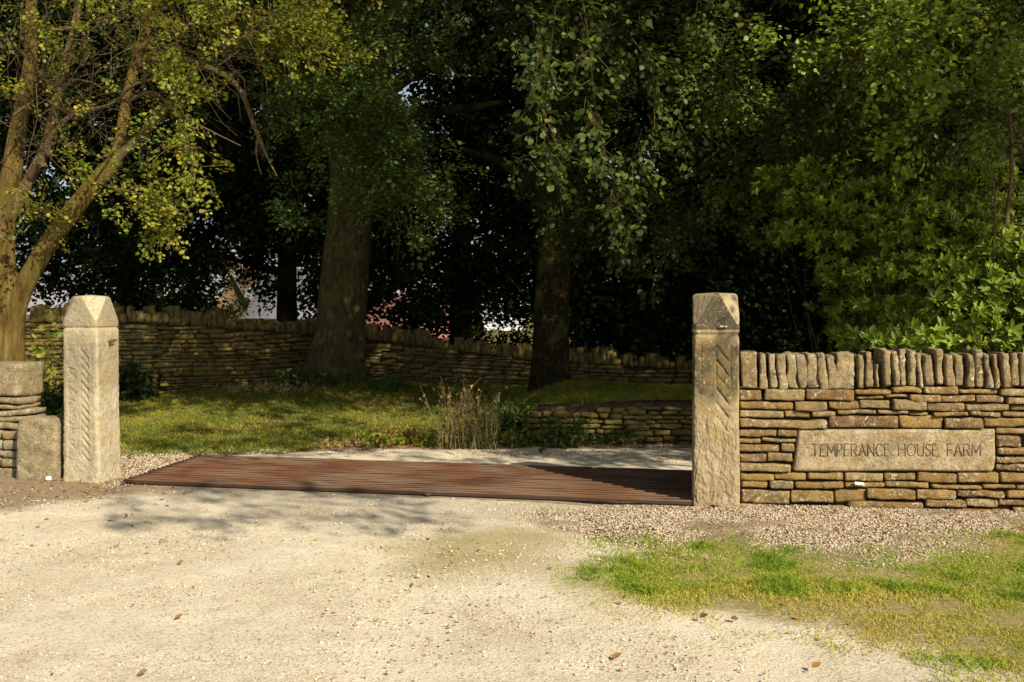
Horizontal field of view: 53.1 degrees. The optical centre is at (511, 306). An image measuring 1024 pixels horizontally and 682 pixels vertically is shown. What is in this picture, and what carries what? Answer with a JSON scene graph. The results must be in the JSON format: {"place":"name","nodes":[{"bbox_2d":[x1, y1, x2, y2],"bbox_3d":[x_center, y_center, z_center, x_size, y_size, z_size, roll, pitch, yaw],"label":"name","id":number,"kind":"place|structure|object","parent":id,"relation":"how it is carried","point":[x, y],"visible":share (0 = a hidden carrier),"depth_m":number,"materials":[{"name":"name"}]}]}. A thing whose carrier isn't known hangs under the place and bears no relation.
{"place":"outdoors","nodes":[
{"label":"outdoors","id":0,"kind":"place"},
{"bbox_2d":[2,6,1016,304],"label":"sky","id":1,"kind":"structure","parent":0,"point":[404,90],"materials":[{"name":"white"}]},
{"bbox_2d":[0,312,1023,681],"bbox_3d":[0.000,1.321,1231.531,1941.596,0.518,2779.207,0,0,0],"label":"ground","id":2,"kind":"structure","parent":0,"point":[192,630],"depth_m":5.60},
{"bbox_2d":[0,361,46,476],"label":"drystone wall","id":3,"kind":"structure","parent":2,"relation":"on","point":[22,387],"depth_m":9.37,"materials":[{"name":"beige stone"}]},
{"bbox_2d":[16,415,63,480],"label":"stone block","id":4,"kind":"structure","parent":2,"relation":"on","point":[40,449],"depth_m":9.15,"materials":[{"name":"beige stone"}]},
{"bbox_2d":[25,304,64,400],"bbox_3d":[-6.641,0.708,14.476,0.652,1.533,1.044,0,0,-40],"label":"climbing bramble","id":5,"kind":"object","parent":2,"relation":"on","point":[49,367],"visible":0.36,"depth_m":14.52,"materials":[{"name":"green plant"}]},
{"bbox_2d":[38,381,63,416],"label":"climbing bramble","id":6,"kind":"object","parent":2,"relation":"on","point":[56,402],"visible":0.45,"depth_m":13.54,"materials":[{"name":"green plant"}]},
{"bbox_2d":[63,295,121,482],"bbox_3d":[-3.767,0.760,9.224,0.411,1.739,0.378,0,0,13],"label":"gate post","id":7,"kind":"object","parent":2,"relation":"on","point":[91,445],"visible":0.96,"depth_m":9.07,"materials":[{"name":"stone"}]},
{"bbox_2d":[26,273,246,320],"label":"barn","id":8,"kind":"structure","parent":2,"relation":"on","point":[228,296],"depth_m":43.30,"materials":[{"name":"stone"}]},
{"bbox_2d":[0,0,279,318],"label":"woodland tree","id":9,"kind":"object","parent":2,"relation":"on","point":[125,274],"visible":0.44,"depth_m":18.47,"materials":[{"name":"green plant"}]},
{"bbox_2d":[119,357,164,401],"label":"shrub","id":10,"kind":"object","parent":2,"relation":"on","point":[131,385],"visible":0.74,"depth_m":14.89,"materials":[{"name":"green plant"}]},
{"bbox_2d":[137,668,147,674],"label":"fallen leaf","id":11,"kind":"object","parent":2,"relation":"on","point":[141,671],"visible":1,"depth_m":4.30,"materials":[{"name":"orange plant"}]},
{"bbox_2d":[0,0,381,360],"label":"maple tree","id":12,"kind":"object","parent":2,"relation":"on","point":[17,288],"visible":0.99,"depth_m":9.46,"materials":[{"name":"green plant"}]},
{"bbox_2d":[88,447,295,487],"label":"gravel","id":13,"kind":"structure","parent":2,"relation":"on","point":[150,463],"depth_m":10.37,"materials":[{"name":"beige gravel"}]},
{"bbox_2d":[192,259,254,320],"bbox_3d":[-6.508,0.187,22.942,1.620,2.733,1.628,0,0,-38],"label":"hedge bush","id":14,"kind":"object","parent":2,"relation":"on","point":[231,305],"visible":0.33,"depth_m":22.89,"materials":[{"name":"green plant"}]},
{"bbox_2d":[189,253,261,297],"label":"russet tree","id":15,"kind":"object","parent":2,"relation":"on","point":[242,285],"visible":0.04,"depth_m":59.69,"materials":[{"name":"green plant"}]},
{"bbox_2d":[37,0,422,326],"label":"woodland tree","id":16,"kind":"object","parent":2,"relation":"on","point":[263,241],"visible":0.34,"depth_m":18.56,"materials":[{"name":"green plant"}]},
{"bbox_2d":[211,378,329,394],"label":"dry weed","id":17,"kind":"object","parent":2,"relation":"on","point":[265,389],"visible":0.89,"depth_m":15.26,"materials":[{"name":"plant"}]},
{"bbox_2d":[248,364,340,390],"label":"green weed","id":18,"kind":"object","parent":2,"relation":"on","point":[300,378],"visible":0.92,"depth_m":15.53,"materials":[{"name":"green plant"}]},
{"bbox_2d":[2,0,658,383],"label":"beech tree","id":19,"kind":"object","parent":2,"relation":"on","point":[364,124],"visible":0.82,"depth_m":12.55,"materials":[{"name":"green plant"}]},
{"bbox_2d":[241,267,444,321],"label":"farmhouse","id":20,"kind":"object","parent":2,"relation":"on","point":[271,317],"visible":0.05,"depth_m":43.28,"materials":[{"name":"stone"}]},
{"bbox_2d":[316,438,382,447],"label":"dead bracken","id":21,"kind":"object","parent":2,"relation":"on","point":[358,443],"visible":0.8,"depth_m":11.33,"materials":[{"name":"plant"}]},
{"bbox_2d":[1,485,714,680],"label":"fallen leaves","id":22,"kind":"object","parent":2,"relation":"on","point":[339,588],"depth_m":5.67,"materials":[{"name":"brown plant"}]},
{"bbox_2d":[51,379,688,456],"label":"lawn grass","id":23,"kind":"structure","parent":2,"relation":"on","point":[261,436],"depth_m":13.52,"materials":[{"name":"green plant"}]},
{"bbox_2d":[308,369,441,395],"bbox_3d":[-2.088,1.156,15.581,2.043,0.467,1.206,0,0,0],"label":"green weed","id":24,"kind":"object","parent":2,"relation":"on","point":[386,384],"visible":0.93,"depth_m":15.48,"materials":[{"name":"green plant"}]},
{"bbox_2d":[355,428,407,446],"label":"yellow weed","id":25,"kind":"object","parent":2,"relation":"on","point":[367,440],"visible":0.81,"depth_m":11.41,"materials":[{"name":"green plant"}]},
{"bbox_2d":[355,421,435,449],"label":"dead bracken","id":26,"kind":"object","parent":2,"relation":"on","point":[410,436],"visible":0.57,"depth_m":11.50,"materials":[{"name":"plant"}]},
{"bbox_2d":[0,485,818,681],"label":"chippings","id":27,"kind":"object","parent":2,"relation":"on","point":[382,622],"visible":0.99,"depth_m":5.55,"materials":[{"name":"beige gravel"}]},
{"bbox_2d":[383,428,440,446],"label":"yellow weed","id":28,"kind":"object","parent":2,"relation":"on","point":[419,442],"visible":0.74,"depth_m":11.44,"materials":[{"name":"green plant"}]},
{"bbox_2d":[120,454,718,507],"bbox_3d":[-0.819,1.535,9.257,5.299,0.049,1.582,0,0,12],"label":"cattle grid","id":29,"kind":"object","parent":2,"relation":"on","point":[627,485],"visible":0.95,"depth_m":9.07,"materials":[{"name":"metal"}]},
{"bbox_2d":[366,295,484,342],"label":"cottage","id":30,"kind":"structure","parent":2,"relation":"on","point":[387,321],"depth_m":35.10,"materials":[{"name":"brick"}]},
{"bbox_2d":[13,489,860,681],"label":"sparse grass","id":31,"kind":"structure","parent":2,"relation":"on","point":[459,576],"depth_m":5.98,"materials":[{"name":"green plant"}]},
{"bbox_2d":[429,436,467,447],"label":"yellow weed","id":32,"kind":"object","parent":2,"relation":"on","point":[431,444],"visible":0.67,"depth_m":11.30,"materials":[{"name":"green plant"}]},
{"bbox_2d":[297,0,622,347],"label":"woodland tree","id":33,"kind":"object","parent":2,"relation":"on","point":[467,279],"visible":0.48,"depth_m":18.27,"materials":[{"name":"green plant"}]},
{"bbox_2d":[419,376,506,448],"bbox_3d":[-0.543,1.163,11.262,0.981,0.812,0.573,0,0,0],"label":"dry weed","id":34,"kind":"object","parent":2,"relation":"on","point":[451,420],"visible":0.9,"depth_m":11.25,"materials":[{"name":"plant"}]},
{"bbox_2d":[458,310,485,339],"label":"hedge bush","id":35,"kind":"object","parent":2,"relation":"on","point":[477,331],"visible":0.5,"depth_m":18.47,"materials":[{"name":"green plant"}]},
{"bbox_2d":[440,386,517,451],"bbox_3d":[-0.360,1.208,11.155,0.850,0.789,0.575,0,0,0],"label":"dry weed","id":36,"kind":"object","parent":2,"relation":"on","point":[485,433],"visible":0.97,"depth_m":11.15,"materials":[{"name":"plant"}]},
{"bbox_2d":[270,448,691,462],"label":"chippings","id":37,"kind":"object","parent":2,"relation":"on","point":[540,456],"visible":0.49,"depth_m":10.74,"materials":[{"name":"grey gravel"}]},
{"bbox_2d":[434,403,556,432],"bbox_3d":[-0.035,1.289,11.878,1.640,0.338,0.997,0,0,-14],"label":"green weed","id":38,"kind":"object","parent":2,"relation":"on","point":[509,422],"visible":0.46,"depth_m":11.80,"materials":[{"name":"green plant"}]},
{"bbox_2d":[461,290,533,348],"bbox_3d":[-0.138,0.620,18.599,1.649,1.874,1.532,0,0,0],"label":"hedge bush","id":39,"kind":"object","parent":2,"relation":"on","point":[517,339],"visible":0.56,"depth_m":18.40,"materials":[{"name":"green plant"}]},
{"bbox_2d":[470,395,532,432],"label":"green weed","id":40,"kind":"object","parent":2,"relation":"on","point":[505,404],"visible":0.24,"depth_m":12.10,"materials":[{"name":"green plant"}]},
{"bbox_2d":[483,296,527,330],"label":"outbuilding","id":41,"kind":"structure","parent":2,"relation":"on","point":[505,328],"depth_m":57.50,"materials":[{"name":"white"}]},
{"bbox_2d":[0,382,1023,639],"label":"fallen leaves","id":42,"kind":"object","parent":2,"relation":"on","point":[544,508],"depth_m":8.13,"materials":[{"name":"brown plant"}]},
{"bbox_2d":[25,303,1015,393],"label":"drystone wall","id":43,"kind":"structure","parent":2,"relation":"on","point":[185,350],"depth_m":16.52,"materials":[{"name":"stone"}]},
{"bbox_2d":[482,425,587,452],"bbox_3d":[0.232,1.472,11.366,1.152,0.298,0.796,0,0,22],"label":"green weed","id":44,"kind":"object","parent":2,"relation":"on","point":[536,438],"visible":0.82,"depth_m":11.35,"materials":[{"name":"green plant"}]},
{"bbox_2d":[542,409,592,448],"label":"green weed","id":45,"kind":"object","parent":2,"relation":"on","point":[569,438],"visible":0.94,"depth_m":11.29,"materials":[{"name":"green plant"}]},
{"bbox_2d":[519,400,691,444],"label":"retaining wall","id":46,"kind":"structure","parent":2,"relation":"on","point":[666,422],"depth_m":11.59,"materials":[{"name":"brown stone"}]},
{"bbox_2d":[544,429,680,444],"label":"green weed","id":47,"kind":"object","parent":2,"relation":"on","point":[619,439],"visible":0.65,"depth_m":11.48,"materials":[{"name":"green plant"}]},
{"bbox_2d":[612,652,620,657],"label":"fallen leaf","id":48,"kind":"object","parent":2,"relation":"on","point":[616,654],"visible":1,"depth_m":4.50,"materials":[{"name":"orange plant"}]},
{"bbox_2d":[457,379,801,438],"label":"bank grass","id":49,"kind":"structure","parent":2,"relation":"on","point":[607,392],"depth_m":13.08,"materials":[{"name":"green plant"}]},
{"bbox_2d":[387,0,873,394],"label":"beech tree","id":50,"kind":"object","parent":2,"relation":"on","point":[562,224],"visible":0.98,"depth_m":11.53,"materials":[{"name":"green plant"}]},
{"bbox_2d":[490,0,828,360],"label":"woodland tree","id":51,"kind":"object","parent":2,"relation":"on","point":[611,313],"visible":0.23,"depth_m":17.20,"materials":[{"name":"green plant"}]},
{"bbox_2d":[699,612,707,617],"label":"fallen leaf","id":52,"kind":"object","parent":2,"relation":"on","point":[703,614],"visible":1,"depth_m":5.09,"materials":[{"name":"brown plant"}]},
{"bbox_2d":[691,293,739,507],"bbox_3d":[1.617,0.758,8.139,0.376,1.744,0.396,0,0,8],"label":"gate post","id":53,"kind":"object","parent":2,"relation":"on","point":[715,411],"visible":0.94,"depth_m":7.98,"materials":[{"name":"stone"}]},
{"bbox_2d":[503,503,1023,569],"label":"gravel","id":54,"kind":"structure","parent":2,"relation":"on","point":[870,524],"depth_m":7.26,"materials":[{"name":"beige gravel"}]},
{"bbox_2d":[632,0,933,385],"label":"woodland tree","id":55,"kind":"object","parent":2,"relation":"on","point":[754,275],"visible":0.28,"depth_m":16.29,"materials":[{"name":"green plant"}]},
{"bbox_2d":[547,520,1023,681],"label":"verge grass","id":56,"kind":"structure","parent":2,"relation":"on","point":[788,583],"depth_m":5.63,"materials":[{"name":"green plant"}]},
{"bbox_2d":[812,661,820,667],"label":"fallen leaf","id":57,"kind":"object","parent":2,"relation":"on","point":[815,664],"visible":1,"depth_m":4.38,"materials":[{"name":"orange plant"}]},
{"bbox_2d":[633,0,1023,269],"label":"leafy tree","id":58,"kind":"object","parent":2,"relation":"on","point":[873,50],"visible":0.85,"depth_m":10.32,"materials":[{"name":"green plant"}]},
{"bbox_2d":[739,347,1023,511],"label":"drystone wall","id":59,"kind":"structure","parent":2,"relation":"on","point":[825,435],"depth_m":7.89,"materials":[{"name":"stone"}]},
{"bbox_2d":[750,135,1023,389],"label":"evergreen bush","id":60,"kind":"object","parent":2,"relation":"on","point":[837,208],"visible":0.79,"depth_m":10.00,"materials":[{"name":"green plant"}]},
{"bbox_2d":[826,0,1023,387],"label":"woodland tree","id":61,"kind":"object","parent":2,"relation":"on","point":[947,44],"visible":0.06,"depth_m":14.83,"materials":[{"name":"green plant"}]},
{"bbox_2d":[835,227,1023,385],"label":"evergreen bush","id":62,"kind":"object","parent":2,"relation":"on","point":[958,307],"visible":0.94,"depth_m":8.84,"materials":[{"name":"green plant"}]},
{"bbox_2d":[902,0,1023,386],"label":"sapling","id":63,"kind":"object","parent":2,"relation":"on","point":[995,147],"visible":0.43,"depth_m":9.55,"materials":[{"name":"green plant"}]}
]}

